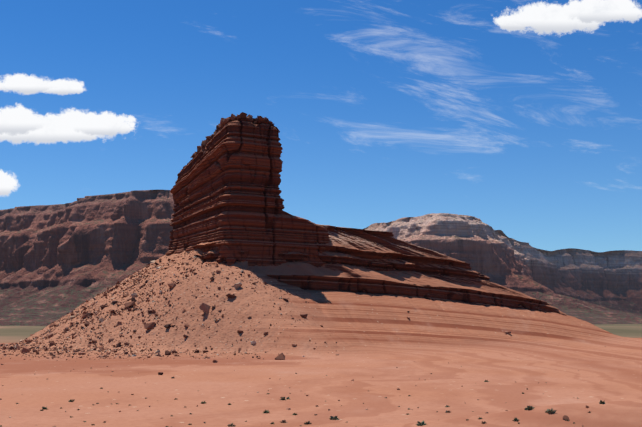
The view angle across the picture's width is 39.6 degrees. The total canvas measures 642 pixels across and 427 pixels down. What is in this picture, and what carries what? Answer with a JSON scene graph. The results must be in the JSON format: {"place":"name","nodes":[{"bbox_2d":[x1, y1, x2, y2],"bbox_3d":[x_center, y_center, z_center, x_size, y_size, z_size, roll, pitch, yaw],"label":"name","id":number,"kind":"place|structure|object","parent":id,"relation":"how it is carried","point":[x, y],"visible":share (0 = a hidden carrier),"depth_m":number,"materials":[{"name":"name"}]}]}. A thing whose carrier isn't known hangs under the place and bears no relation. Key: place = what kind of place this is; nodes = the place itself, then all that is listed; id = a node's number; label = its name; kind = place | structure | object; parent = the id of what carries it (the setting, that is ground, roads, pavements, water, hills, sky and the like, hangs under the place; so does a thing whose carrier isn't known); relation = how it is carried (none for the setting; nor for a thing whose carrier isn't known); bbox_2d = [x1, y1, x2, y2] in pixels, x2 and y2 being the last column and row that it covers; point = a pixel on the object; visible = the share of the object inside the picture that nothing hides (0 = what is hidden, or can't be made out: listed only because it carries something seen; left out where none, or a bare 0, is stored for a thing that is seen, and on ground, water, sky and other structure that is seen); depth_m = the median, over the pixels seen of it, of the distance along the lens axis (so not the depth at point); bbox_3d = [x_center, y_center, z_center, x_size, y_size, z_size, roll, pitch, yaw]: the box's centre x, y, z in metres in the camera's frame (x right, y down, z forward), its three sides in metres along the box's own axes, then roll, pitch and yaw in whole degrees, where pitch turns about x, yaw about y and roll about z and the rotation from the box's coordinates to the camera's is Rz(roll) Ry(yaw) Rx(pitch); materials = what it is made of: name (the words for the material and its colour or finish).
{"place":"outdoors","nodes":[
{"label":"outdoors","id":0,"kind":"place"},
{"bbox_2d":[0,190,175,325],"bbox_3d":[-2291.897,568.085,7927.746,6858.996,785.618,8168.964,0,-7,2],"label":"cliffs","id":1,"kind":"structure","parent":0,"point":[58,261],"depth_m":4857.66,"materials":[{"name":"brown stone"}]},
{"bbox_2d":[0,249,641,426],"bbox_3d":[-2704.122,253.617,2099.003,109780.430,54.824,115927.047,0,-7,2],"label":"ground","id":2,"kind":"structure","parent":0,"point":[452,347],"depth_m":139.20,"materials":[{"name":"orange sand"}]},
{"bbox_2d":[165,119,329,267],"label":"butte","id":3,"kind":"object","parent":2,"relation":"on","point":[225,191],"depth_m":225.29,"materials":[{"name":"stone"}]},
{"bbox_2d":[190,112,272,157],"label":"tower cap blocks","id":4,"kind":"structure","parent":3,"relation":"on","point":[233,117],"depth_m":228.66,"materials":[{"name":"brown stone"}]},
{"bbox_2d":[0,371,604,426],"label":"desert shrubs","id":5,"kind":"object","parent":2,"relation":"on","point":[551,410],"visible":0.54,"depth_m":56.57,"materials":[{"name":"green plant"}]},
{"bbox_2d":[0,247,605,419],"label":"talus boulders","id":6,"kind":"object","parent":2,"relation":"on","point":[204,307],"visible":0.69,"depth_m":205.96,"materials":[{"name":"brown stone"}]},
{"bbox_2d":[0,0,641,251],"label":"sky","id":7,"kind":"structure","parent":0,"point":[522,118],"materials":[{"name":"blue"}]},
{"bbox_2d":[192,224,566,315],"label":"rock ledges","id":8,"kind":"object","parent":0,"point":[368,261],"depth_m":238.79,"materials":[{"name":"stone"}]},
{"bbox_2d":[364,213,641,323],"bbox_3d":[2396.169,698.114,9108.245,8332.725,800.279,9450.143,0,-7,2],"label":"cliffs","id":9,"kind":"structure","parent":0,"point":[591,287],"depth_m":6206.72,"materials":[{"name":"brown stone"}]}
]}

